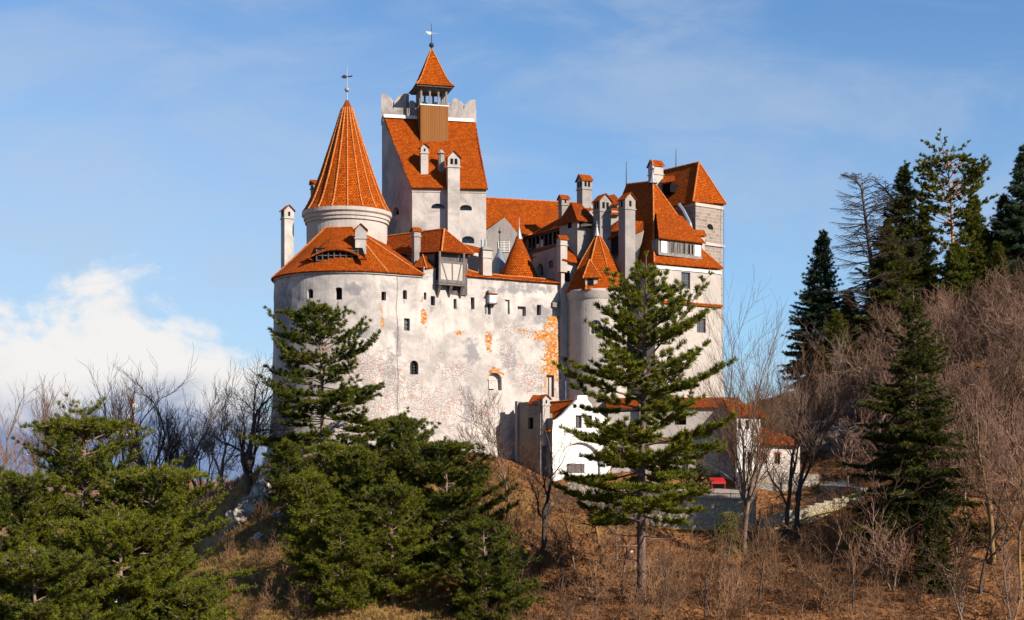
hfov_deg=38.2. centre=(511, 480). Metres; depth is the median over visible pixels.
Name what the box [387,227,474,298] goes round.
timber oriel
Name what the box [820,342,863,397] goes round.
bare tree
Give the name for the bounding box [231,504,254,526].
rock
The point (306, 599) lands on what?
sapling
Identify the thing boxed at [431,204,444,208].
window
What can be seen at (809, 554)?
sapling
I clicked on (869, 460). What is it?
bare tree
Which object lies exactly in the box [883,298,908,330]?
bare tree
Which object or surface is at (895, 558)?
bare tree
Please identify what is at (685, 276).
window
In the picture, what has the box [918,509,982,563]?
sapling
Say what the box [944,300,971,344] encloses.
bare tree
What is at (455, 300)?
window
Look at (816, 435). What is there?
bare tree
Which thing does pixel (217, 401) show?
bare tree
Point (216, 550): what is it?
dry grass
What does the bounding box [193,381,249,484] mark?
bare tree
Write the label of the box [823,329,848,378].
bare tree
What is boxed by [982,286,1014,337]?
bare tree
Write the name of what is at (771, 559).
sapling
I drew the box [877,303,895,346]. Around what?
bare tree
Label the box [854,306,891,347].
bare tree
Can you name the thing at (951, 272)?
spruce tree
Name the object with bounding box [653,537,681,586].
sapling
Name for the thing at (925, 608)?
sapling
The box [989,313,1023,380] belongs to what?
bare tree
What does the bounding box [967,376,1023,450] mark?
bare tree
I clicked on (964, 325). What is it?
bare tree
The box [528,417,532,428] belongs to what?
window
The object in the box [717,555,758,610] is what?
sapling
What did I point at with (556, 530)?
sapling
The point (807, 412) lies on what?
bare tree
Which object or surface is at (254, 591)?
sapling
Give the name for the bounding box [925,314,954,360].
bare tree
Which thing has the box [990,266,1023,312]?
bare tree
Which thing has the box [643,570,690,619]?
sapling
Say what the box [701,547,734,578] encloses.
sapling
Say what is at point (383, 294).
window
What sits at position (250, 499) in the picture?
rock
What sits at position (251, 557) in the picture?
sapling
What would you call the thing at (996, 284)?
bare tree
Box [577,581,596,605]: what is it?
sapling
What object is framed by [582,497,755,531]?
retaining wall
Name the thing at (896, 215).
larch tree
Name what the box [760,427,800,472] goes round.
stone cottage
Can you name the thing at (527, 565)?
sapling
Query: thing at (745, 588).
sapling
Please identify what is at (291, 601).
sapling
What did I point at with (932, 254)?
spruce tree
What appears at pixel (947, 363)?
bare tree
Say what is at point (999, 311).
bare tree
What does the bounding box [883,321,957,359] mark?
bare tree
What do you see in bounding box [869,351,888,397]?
bare tree
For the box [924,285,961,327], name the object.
bare tree
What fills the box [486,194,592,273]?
courtyard wing
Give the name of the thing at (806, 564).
bare tree
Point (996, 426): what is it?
bare tree
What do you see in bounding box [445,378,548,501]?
bare tree
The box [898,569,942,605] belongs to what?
sapling
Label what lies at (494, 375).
window
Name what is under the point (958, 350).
bare tree
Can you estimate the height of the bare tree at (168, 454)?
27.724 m
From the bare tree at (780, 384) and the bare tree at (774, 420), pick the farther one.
the bare tree at (780, 384)
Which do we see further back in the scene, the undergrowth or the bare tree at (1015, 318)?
the bare tree at (1015, 318)
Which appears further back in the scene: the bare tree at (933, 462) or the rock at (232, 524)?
the rock at (232, 524)
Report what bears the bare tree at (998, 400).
on the ground at (218, 510)
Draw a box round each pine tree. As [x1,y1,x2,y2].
[0,392,203,610]
[0,466,100,617]
[0,535,158,619]
[26,508,221,619]
[59,459,258,619]
[140,578,242,619]
[238,299,402,467]
[258,436,314,505]
[276,466,349,602]
[280,479,303,522]
[294,438,354,535]
[295,501,379,611]
[311,442,404,551]
[337,469,451,604]
[351,406,444,531]
[379,435,520,577]
[428,514,546,619]
[549,251,739,601]
[901,127,998,254]
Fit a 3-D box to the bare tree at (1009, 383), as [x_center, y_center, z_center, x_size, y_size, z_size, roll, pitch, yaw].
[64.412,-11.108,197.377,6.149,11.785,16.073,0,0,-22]
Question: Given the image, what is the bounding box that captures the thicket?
[201,477,571,619]
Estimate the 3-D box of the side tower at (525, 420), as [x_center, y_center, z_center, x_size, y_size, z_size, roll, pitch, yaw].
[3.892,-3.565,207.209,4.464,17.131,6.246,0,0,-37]
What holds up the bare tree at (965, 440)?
on the ground at (218, 510)
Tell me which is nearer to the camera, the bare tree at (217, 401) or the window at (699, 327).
the window at (699, 327)
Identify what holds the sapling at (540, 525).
on the ground at (218, 510)
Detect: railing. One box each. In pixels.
[677,491,754,498]
[760,484,860,515]
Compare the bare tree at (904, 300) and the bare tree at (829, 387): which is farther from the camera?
the bare tree at (904, 300)
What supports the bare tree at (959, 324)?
on the ground at (218, 510)
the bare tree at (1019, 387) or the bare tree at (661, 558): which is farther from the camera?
the bare tree at (1019, 387)
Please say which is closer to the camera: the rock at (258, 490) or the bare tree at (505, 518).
the bare tree at (505, 518)
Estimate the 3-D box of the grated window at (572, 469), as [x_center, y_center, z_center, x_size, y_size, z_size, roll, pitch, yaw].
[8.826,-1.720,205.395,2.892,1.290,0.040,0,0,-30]
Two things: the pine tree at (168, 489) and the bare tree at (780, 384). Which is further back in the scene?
the bare tree at (780, 384)
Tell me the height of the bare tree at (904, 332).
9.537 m
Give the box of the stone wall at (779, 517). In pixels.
[757,488,873,530]
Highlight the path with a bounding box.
[819,480,858,492]
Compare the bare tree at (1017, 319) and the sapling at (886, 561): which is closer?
the sapling at (886, 561)
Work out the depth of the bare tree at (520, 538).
160.50 m
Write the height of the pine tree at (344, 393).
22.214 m
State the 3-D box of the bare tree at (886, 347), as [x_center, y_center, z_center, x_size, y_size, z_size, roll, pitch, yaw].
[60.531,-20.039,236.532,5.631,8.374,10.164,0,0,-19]
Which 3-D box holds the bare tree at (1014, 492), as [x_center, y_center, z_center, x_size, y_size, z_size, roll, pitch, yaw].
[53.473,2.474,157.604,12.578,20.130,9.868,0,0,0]
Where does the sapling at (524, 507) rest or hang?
on the ground at (218, 510)
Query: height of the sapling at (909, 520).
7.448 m
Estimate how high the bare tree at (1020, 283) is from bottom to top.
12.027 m
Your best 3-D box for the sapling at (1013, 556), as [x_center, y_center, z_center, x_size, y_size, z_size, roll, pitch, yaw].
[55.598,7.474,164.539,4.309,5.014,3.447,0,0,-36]
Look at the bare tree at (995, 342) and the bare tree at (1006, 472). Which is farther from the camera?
the bare tree at (995, 342)
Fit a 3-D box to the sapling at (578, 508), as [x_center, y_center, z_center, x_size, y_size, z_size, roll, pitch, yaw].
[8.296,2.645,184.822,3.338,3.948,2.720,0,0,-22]
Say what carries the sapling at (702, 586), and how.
on the ground at (218, 510)
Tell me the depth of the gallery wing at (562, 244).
218.16 m
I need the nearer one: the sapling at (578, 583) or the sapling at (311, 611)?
the sapling at (311, 611)
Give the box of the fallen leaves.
[455,331,1023,619]
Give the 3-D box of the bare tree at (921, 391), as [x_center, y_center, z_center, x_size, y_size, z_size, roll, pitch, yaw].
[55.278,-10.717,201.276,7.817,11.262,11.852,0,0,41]
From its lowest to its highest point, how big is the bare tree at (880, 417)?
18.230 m
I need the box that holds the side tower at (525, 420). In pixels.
[515,394,553,474]
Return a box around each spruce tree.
[777,229,844,400]
[805,309,861,384]
[836,287,1005,550]
[840,288,868,355]
[846,217,930,350]
[865,159,934,329]
[904,507,963,596]
[908,205,943,315]
[923,242,986,322]
[948,193,992,294]
[979,241,1014,314]
[984,193,1023,274]
[986,144,1023,298]
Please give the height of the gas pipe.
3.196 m
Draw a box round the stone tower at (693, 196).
[646,160,726,358]
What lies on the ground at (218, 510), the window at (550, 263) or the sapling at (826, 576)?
the sapling at (826, 576)
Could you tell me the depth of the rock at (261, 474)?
191.53 m
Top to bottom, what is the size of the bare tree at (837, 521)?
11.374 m
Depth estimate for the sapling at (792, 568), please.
155.54 m
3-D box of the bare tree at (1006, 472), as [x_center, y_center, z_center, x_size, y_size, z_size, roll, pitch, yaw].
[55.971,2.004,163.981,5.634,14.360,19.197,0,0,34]
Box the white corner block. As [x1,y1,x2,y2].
[723,399,766,488]
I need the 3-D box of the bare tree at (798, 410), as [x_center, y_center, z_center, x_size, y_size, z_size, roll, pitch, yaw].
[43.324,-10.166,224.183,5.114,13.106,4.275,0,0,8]
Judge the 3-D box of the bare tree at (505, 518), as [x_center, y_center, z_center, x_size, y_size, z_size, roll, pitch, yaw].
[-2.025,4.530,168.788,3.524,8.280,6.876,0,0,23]
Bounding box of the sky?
[0,0,1023,481]
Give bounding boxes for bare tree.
[0,379,47,484]
[10,370,89,493]
[16,390,63,498]
[38,361,147,507]
[51,373,104,505]
[64,356,156,507]
[93,346,202,486]
[93,351,200,505]
[150,404,251,492]
[160,357,247,491]
[180,351,318,496]
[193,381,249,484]
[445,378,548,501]
[475,458,498,504]
[484,491,517,537]
[495,504,550,580]
[514,387,586,554]
[519,444,624,565]
[542,521,581,601]
[544,488,590,575]
[564,474,680,593]
[573,542,636,613]
[576,462,655,559]
[646,525,696,606]
[650,264,826,553]
[668,526,703,591]
[680,524,758,617]
[698,501,755,568]
[727,370,766,426]
[729,335,853,542]
[730,505,781,606]
[733,370,764,406]
[753,494,782,565]
[756,329,897,540]
[760,393,787,434]
[762,388,790,430]
[763,410,783,430]
[766,396,802,436]
[771,362,790,412]
[775,369,813,435]
[781,374,811,438]
[781,375,805,436]
[791,349,807,396]
[792,395,816,434]
[795,526,836,602]
[797,318,859,348]
[803,322,829,391]
[803,348,813,393]
[804,348,846,403]
[806,476,856,573]
[808,363,850,415]
[820,341,880,380]
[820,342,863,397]
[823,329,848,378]
[823,330,895,399]
[826,317,859,350]
[827,360,872,426]
[828,410,874,485]
[832,334,864,376]
[833,365,866,400]
[834,334,924,443]
[836,460,938,561]
[836,519,886,609]
[840,416,891,492]
[843,369,891,431]
[844,290,888,333]
[848,342,874,387]
[850,348,876,388]
[852,500,921,589]
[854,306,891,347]
[855,324,878,362]
[858,320,899,373]
[861,364,884,418]
[862,365,928,421]
[863,326,897,385]
[864,287,904,343]
[864,358,892,429]
[866,359,910,421]
[867,331,901,370]
[868,366,964,420]
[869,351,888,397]
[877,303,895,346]
[877,333,896,362]
[881,365,946,409]
[882,283,929,340]
[882,320,971,376]
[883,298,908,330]
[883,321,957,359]
[885,307,957,348]
[886,305,937,347]
[886,316,934,353]
[886,357,975,422]
[886,498,983,597]
[890,309,916,337]
[901,406,968,493]
[915,295,956,335]
[917,355,952,407]
[917,394,970,465]
[918,279,961,319]
[918,427,973,506]
[919,356,974,426]
[921,322,980,398]
[923,285,955,318]
[923,536,987,619]
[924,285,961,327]
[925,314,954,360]
[927,282,949,323]
[927,310,980,379]
[927,317,1023,466]
[928,279,994,351]
[928,288,963,335]
[929,395,978,439]
[932,302,969,342]
[933,299,982,357]
[933,326,967,409]
[933,345,1023,565]
[938,364,998,431]
[938,421,990,469]
[939,282,971,322]
[940,332,972,378]
[940,418,1022,519]
[943,386,986,465]
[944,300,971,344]
[945,428,1023,593]
[947,313,980,369]
[947,360,1016,434]
[948,351,1018,429]
[949,325,1023,400]
[950,366,987,438]
[952,347,1023,407]
[953,290,992,320]
[956,279,984,311]
[956,410,1023,601]
[957,306,1002,374]
[957,312,973,351]
[958,318,985,363]
[959,288,986,319]
[959,291,1020,352]
[962,296,1021,364]
[964,380,1023,466]
[966,296,1021,344]
[967,301,1023,364]
[967,343,1023,385]
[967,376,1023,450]
[968,357,1021,470]
[969,281,1001,308]
[971,266,1021,295]
[971,302,1012,345]
[972,270,1023,297]
[972,280,993,322]
[972,421,1023,539]
[973,292,1023,350]
[973,321,1023,399]
[975,257,1009,304]
[975,388,1023,484]
[976,270,1023,329]
[976,280,1007,326]
[977,357,1023,420]
[977,435,1023,526]
[978,310,1019,372]
[978,512,1023,619]
[979,388,1023,468]
[981,292,1004,352]
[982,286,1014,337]
[982,329,1023,373]
[983,276,1021,321]
[983,285,1013,319]
[983,388,1023,456]
[985,269,1023,313]
[987,305,1023,355]
[988,271,1017,311]
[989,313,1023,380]
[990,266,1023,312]
[990,307,1023,332]
[991,253,1023,302]
[991,335,1022,427]
[991,344,1020,401]
[995,278,1022,312]
[996,267,1011,294]
[998,404,1021,442]
[999,293,1023,333]
[999,374,1023,474]
[1000,436,1023,482]
[1004,368,1023,418]
[1006,259,1023,311]
[1006,364,1023,418]
[1008,404,1023,460]
[1011,392,1023,425]
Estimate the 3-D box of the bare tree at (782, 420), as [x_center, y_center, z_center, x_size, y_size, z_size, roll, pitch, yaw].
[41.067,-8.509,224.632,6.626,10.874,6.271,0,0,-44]
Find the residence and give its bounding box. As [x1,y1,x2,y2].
[589,157,723,397]
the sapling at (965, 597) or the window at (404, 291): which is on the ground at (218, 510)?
the sapling at (965, 597)
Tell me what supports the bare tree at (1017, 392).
on the ground at (218, 510)
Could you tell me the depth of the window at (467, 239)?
217.62 m
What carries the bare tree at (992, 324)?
on the ground at (218, 510)
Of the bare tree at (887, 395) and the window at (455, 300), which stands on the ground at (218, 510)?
the bare tree at (887, 395)
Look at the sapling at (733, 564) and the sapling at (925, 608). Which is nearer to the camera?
the sapling at (925, 608)
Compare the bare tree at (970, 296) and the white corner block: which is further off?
the bare tree at (970, 296)
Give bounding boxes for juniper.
[712,508,743,556]
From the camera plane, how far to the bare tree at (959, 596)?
150.35 m
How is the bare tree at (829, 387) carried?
on the ground at (218, 510)
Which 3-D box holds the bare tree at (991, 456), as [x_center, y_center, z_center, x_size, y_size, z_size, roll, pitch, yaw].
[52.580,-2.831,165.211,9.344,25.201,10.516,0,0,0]
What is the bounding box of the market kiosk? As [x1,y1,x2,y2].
[709,478,725,488]
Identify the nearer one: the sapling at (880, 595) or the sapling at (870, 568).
the sapling at (880, 595)
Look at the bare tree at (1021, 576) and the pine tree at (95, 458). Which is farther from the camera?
the bare tree at (1021, 576)
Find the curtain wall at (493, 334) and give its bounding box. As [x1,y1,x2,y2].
[413,254,568,459]
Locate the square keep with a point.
(433, 175)
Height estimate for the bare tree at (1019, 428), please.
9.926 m
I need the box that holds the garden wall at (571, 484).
[568,482,602,493]
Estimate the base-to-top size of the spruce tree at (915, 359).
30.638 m
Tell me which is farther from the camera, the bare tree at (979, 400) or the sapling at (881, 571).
the bare tree at (979, 400)
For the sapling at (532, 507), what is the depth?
181.67 m
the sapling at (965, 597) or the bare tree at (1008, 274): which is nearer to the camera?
the sapling at (965, 597)
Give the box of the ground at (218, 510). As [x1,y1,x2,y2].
[2,316,1023,619]
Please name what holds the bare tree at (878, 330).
on the ground at (218, 510)
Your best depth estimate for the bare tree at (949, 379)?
203.64 m
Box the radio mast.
[126,399,137,463]
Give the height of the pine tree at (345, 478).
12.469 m
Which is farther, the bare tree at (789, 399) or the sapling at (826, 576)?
the bare tree at (789, 399)
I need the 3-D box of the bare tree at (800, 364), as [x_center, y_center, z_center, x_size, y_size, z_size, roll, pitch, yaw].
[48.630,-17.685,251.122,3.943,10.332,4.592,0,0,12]
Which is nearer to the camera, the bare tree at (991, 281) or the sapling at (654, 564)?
the sapling at (654, 564)
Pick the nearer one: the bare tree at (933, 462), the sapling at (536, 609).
the sapling at (536, 609)
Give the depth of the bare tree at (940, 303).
242.94 m
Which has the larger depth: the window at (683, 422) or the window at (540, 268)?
the window at (540, 268)
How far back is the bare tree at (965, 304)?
237.99 m
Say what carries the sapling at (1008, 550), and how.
on the ground at (218, 510)
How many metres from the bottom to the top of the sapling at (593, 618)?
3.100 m
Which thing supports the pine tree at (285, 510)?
on the ground at (218, 510)
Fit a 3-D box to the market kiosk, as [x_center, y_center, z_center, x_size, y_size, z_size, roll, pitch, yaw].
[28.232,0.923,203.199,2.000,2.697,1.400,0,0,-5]
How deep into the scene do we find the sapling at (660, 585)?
152.58 m
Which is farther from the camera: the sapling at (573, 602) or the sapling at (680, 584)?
the sapling at (680, 584)
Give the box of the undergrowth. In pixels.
[494,488,1023,619]
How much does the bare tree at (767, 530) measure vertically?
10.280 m
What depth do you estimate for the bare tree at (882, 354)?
228.47 m
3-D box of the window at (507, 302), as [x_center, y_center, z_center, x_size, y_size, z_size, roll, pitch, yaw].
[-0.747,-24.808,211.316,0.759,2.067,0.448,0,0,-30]
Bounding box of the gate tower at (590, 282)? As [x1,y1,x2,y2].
[566,224,630,417]
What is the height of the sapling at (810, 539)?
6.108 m
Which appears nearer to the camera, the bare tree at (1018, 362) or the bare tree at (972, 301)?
the bare tree at (1018, 362)
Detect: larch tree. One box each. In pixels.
[822,172,922,314]
[850,176,940,315]
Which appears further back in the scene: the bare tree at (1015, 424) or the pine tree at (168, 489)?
the bare tree at (1015, 424)
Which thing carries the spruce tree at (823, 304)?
on the ground at (218, 510)
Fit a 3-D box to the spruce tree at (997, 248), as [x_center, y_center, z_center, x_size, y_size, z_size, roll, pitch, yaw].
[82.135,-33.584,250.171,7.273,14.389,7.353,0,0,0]
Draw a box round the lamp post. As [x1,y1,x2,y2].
[821,472,825,494]
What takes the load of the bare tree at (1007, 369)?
on the ground at (218, 510)
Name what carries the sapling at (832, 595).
on the ground at (218, 510)
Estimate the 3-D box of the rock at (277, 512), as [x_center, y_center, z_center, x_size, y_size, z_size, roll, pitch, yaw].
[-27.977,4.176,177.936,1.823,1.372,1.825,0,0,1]
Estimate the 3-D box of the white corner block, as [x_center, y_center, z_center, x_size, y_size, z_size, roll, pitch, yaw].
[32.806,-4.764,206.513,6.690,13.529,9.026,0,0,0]
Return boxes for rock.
[224,510,235,530]
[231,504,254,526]
[241,494,263,511]
[250,476,270,502]
[252,532,263,540]
[258,467,273,483]
[272,510,284,516]
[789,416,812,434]
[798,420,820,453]
[803,416,852,458]
[831,398,863,424]
[844,422,877,454]
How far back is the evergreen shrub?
195.47 m
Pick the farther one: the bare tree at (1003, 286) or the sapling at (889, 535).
the bare tree at (1003, 286)
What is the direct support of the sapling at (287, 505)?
on the ground at (218, 510)
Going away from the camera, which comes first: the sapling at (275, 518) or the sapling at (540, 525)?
the sapling at (275, 518)
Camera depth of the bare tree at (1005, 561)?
149.79 m
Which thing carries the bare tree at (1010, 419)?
on the ground at (218, 510)
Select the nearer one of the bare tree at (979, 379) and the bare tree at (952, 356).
the bare tree at (979, 379)
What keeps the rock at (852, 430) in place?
on the ground at (218, 510)
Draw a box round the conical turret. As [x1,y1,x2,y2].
[501,219,537,276]
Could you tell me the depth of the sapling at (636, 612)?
146.77 m
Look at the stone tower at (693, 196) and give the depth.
224.70 m
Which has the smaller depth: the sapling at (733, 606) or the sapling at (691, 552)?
the sapling at (733, 606)
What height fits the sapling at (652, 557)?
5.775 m
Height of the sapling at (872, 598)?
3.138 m
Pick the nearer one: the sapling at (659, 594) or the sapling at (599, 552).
the sapling at (659, 594)
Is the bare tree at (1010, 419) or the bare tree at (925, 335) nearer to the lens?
the bare tree at (1010, 419)
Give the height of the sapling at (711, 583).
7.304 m
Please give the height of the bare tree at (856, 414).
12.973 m
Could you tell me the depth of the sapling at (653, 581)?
156.76 m
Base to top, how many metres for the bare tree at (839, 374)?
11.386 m
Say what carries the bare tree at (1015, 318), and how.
on the ground at (218, 510)
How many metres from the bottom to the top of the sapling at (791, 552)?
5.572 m
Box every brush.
[2,456,283,555]
[805,313,1023,525]
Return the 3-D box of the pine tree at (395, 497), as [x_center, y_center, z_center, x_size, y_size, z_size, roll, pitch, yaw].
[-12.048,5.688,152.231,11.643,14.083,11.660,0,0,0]
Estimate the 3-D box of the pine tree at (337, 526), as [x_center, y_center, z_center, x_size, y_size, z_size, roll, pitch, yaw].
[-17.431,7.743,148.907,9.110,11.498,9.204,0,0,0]
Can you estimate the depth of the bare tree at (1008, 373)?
200.26 m
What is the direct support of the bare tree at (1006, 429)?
on the ground at (218, 510)
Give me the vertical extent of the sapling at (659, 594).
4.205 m
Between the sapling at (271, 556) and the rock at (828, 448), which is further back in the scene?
the rock at (828, 448)
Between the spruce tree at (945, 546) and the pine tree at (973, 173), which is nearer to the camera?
the spruce tree at (945, 546)
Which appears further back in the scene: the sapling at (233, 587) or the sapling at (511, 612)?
the sapling at (233, 587)
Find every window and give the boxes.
[308,289,312,297]
[335,287,341,299]
[381,292,385,300]
[393,207,398,215]
[403,290,406,298]
[404,318,409,330]
[410,361,417,374]
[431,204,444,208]
[431,296,434,304]
[453,299,456,308]
[460,205,471,210]
[462,236,473,242]
[471,297,474,308]
[488,305,490,314]
[488,373,501,389]
[505,300,509,313]
[518,306,525,315]
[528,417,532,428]
[537,264,542,275]
[537,305,540,314]
[546,375,553,396]
[547,260,552,268]
[552,302,558,315]
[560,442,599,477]
[567,464,583,472]
[576,415,581,427]
[590,320,601,333]
[675,409,685,424]
[681,272,689,288]
[697,318,705,332]
[775,454,779,463]
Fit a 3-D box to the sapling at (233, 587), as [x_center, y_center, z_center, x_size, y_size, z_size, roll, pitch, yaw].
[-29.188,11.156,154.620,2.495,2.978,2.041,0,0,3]
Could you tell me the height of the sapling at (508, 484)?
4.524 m
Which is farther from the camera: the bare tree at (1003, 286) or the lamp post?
the bare tree at (1003, 286)
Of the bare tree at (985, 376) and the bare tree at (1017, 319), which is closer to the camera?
the bare tree at (985, 376)
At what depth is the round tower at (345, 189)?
210.47 m
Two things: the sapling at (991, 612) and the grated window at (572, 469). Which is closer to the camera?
the sapling at (991, 612)
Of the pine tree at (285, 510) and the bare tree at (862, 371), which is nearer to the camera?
the pine tree at (285, 510)
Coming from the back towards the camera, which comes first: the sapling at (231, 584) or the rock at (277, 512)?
the rock at (277, 512)
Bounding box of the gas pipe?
[659,509,838,530]
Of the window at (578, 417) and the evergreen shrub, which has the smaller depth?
the evergreen shrub
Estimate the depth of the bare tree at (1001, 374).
201.25 m
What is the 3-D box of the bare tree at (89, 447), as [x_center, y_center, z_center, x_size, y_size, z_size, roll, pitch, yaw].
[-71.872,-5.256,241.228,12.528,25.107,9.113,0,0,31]
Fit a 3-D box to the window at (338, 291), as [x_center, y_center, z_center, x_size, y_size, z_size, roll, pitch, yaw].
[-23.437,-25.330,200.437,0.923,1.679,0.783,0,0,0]
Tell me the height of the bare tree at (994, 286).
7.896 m
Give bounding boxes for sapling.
[220,579,250,607]
[222,542,236,561]
[223,533,235,558]
[225,579,242,596]
[226,540,241,552]
[237,500,271,525]
[240,593,266,619]
[244,537,271,560]
[244,550,260,565]
[245,589,260,613]
[249,576,263,595]
[256,573,286,609]
[256,587,272,615]
[260,500,285,537]
[261,529,286,567]
[262,515,274,528]
[269,551,293,582]
[274,555,288,580]
[276,490,296,518]
[284,586,315,611]
[289,584,315,613]
[290,592,306,618]
[306,601,316,617]
[479,586,515,619]
[498,468,518,497]
[504,599,520,619]
[505,566,551,616]
[508,543,530,587]
[512,503,548,545]
[512,540,542,581]
[515,496,526,511]
[517,467,537,488]
[520,494,540,520]
[521,576,557,619]
[528,540,558,580]
[531,502,551,526]
[539,508,565,550]
[544,533,565,563]
[547,561,581,607]
[547,564,576,589]
[550,488,574,512]
[550,555,601,619]
[554,526,585,566]
[561,598,579,619]
[565,495,586,514]
[569,516,620,566]
[570,546,626,592]
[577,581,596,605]
[580,604,600,619]
[588,543,646,602]
[591,582,611,604]
[605,530,632,572]
[609,552,636,590]
[614,554,636,587]
[622,580,658,619]
[628,547,685,612]
[635,559,675,606]
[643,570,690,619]
[646,535,667,577]
[646,540,672,579]
[647,564,662,589]
[649,579,671,606]
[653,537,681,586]
[658,544,700,600]
[660,575,688,601]
[675,541,732,601]
[681,525,703,567]
[687,563,752,619]
[690,533,741,575]
[697,537,767,593]
[697,546,754,608]
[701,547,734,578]
[703,523,738,577]
[714,575,732,599]
[715,586,750,619]
[717,534,748,589]
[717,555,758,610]
[723,588,742,619]
[726,540,757,573]
[727,521,786,573]
[728,561,778,612]
[734,560,771,618]
[740,525,784,572]
[740,551,777,586]
[746,538,788,581]
[758,544,807,594]
[763,568,787,609]
[773,569,826,616]
[774,507,823,550]
[775,571,801,595]
[780,574,814,603]
[781,523,817,564]
[783,570,829,611]
[784,547,835,604]
[792,539,830,566]
[794,539,825,583]
[798,556,851,613]
[798,577,826,601]
[812,555,872,611]
[813,566,840,586]
[818,508,847,550]
[834,544,876,601]
[844,553,867,577]
[854,580,884,619]
[858,588,884,609]
[861,526,886,575]
[862,552,901,595]
[864,539,898,580]
[864,571,888,595]
[865,569,894,598]
[869,525,911,574]
[870,584,893,605]
[882,506,924,564]
[884,589,919,618]
[887,527,914,585]
[888,531,908,564]
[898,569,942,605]
[899,585,929,619]
[900,506,928,555]
[903,576,924,599]
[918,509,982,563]
[932,584,955,619]
[944,578,989,614]
[948,496,971,548]
[958,543,982,581]
[972,509,1010,549]
[976,497,1021,553]
[984,602,997,619]
[993,580,1023,619]
[995,534,1017,569]
[999,533,1023,564]
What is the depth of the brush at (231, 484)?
211.21 m
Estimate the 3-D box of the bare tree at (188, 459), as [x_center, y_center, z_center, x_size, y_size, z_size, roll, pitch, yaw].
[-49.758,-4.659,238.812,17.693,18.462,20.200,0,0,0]
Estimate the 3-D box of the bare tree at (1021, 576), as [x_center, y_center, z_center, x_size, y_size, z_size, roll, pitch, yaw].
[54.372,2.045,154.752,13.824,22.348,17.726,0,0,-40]
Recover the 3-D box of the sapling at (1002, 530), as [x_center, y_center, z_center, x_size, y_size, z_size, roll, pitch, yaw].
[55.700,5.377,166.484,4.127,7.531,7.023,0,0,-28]
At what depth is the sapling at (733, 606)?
146.94 m
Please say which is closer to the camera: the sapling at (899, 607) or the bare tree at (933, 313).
the sapling at (899, 607)
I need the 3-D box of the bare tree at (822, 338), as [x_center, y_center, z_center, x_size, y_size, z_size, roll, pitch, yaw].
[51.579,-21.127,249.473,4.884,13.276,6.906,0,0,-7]
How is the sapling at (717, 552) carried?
on the ground at (218, 510)
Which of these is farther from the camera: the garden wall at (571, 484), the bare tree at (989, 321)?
the bare tree at (989, 321)
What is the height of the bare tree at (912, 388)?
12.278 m
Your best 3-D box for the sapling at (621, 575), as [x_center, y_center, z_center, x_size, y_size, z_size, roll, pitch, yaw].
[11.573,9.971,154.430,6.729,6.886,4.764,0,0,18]
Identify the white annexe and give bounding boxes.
[606,397,741,480]
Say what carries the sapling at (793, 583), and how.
on the ground at (218, 510)
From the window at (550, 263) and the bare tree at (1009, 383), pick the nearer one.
the bare tree at (1009, 383)
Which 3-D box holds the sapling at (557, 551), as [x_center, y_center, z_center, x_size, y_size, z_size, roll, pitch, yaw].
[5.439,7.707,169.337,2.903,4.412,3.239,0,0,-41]
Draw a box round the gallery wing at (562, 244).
[522,174,594,357]
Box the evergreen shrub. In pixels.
[681,460,714,493]
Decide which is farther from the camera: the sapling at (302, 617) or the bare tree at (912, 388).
the bare tree at (912, 388)
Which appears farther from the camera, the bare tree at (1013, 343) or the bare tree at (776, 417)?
the bare tree at (776, 417)
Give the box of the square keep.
[381,23,493,275]
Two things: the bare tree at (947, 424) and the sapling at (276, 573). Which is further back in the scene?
the bare tree at (947, 424)
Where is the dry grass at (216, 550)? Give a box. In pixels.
[196,453,524,619]
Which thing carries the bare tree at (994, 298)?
on the ground at (218, 510)
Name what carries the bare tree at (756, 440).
on the ground at (218, 510)
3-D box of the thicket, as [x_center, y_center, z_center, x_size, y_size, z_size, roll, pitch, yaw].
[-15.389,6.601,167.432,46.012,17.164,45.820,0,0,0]
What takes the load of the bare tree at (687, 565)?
on the ground at (218, 510)
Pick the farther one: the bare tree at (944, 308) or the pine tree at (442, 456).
the bare tree at (944, 308)
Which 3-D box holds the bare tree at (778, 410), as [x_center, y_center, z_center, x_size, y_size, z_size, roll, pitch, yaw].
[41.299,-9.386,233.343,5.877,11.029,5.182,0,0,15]
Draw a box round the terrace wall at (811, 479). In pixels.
[739,471,818,490]
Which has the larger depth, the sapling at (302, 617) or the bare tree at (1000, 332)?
the bare tree at (1000, 332)
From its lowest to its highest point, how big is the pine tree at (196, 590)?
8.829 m
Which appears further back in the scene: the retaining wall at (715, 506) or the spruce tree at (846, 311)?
the spruce tree at (846, 311)
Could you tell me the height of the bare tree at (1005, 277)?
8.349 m
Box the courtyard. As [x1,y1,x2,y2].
[594,488,753,498]
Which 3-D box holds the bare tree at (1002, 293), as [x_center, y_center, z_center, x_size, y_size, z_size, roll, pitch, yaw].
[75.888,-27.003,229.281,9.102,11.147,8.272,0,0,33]
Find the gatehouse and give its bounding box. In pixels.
[544,395,609,480]
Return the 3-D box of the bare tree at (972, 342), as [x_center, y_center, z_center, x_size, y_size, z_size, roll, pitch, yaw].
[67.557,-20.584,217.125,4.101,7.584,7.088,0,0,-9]
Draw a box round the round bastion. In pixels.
[264,204,424,466]
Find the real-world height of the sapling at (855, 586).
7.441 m
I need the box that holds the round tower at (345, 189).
[302,75,391,293]
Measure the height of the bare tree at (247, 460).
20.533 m
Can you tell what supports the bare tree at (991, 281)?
on the ground at (218, 510)

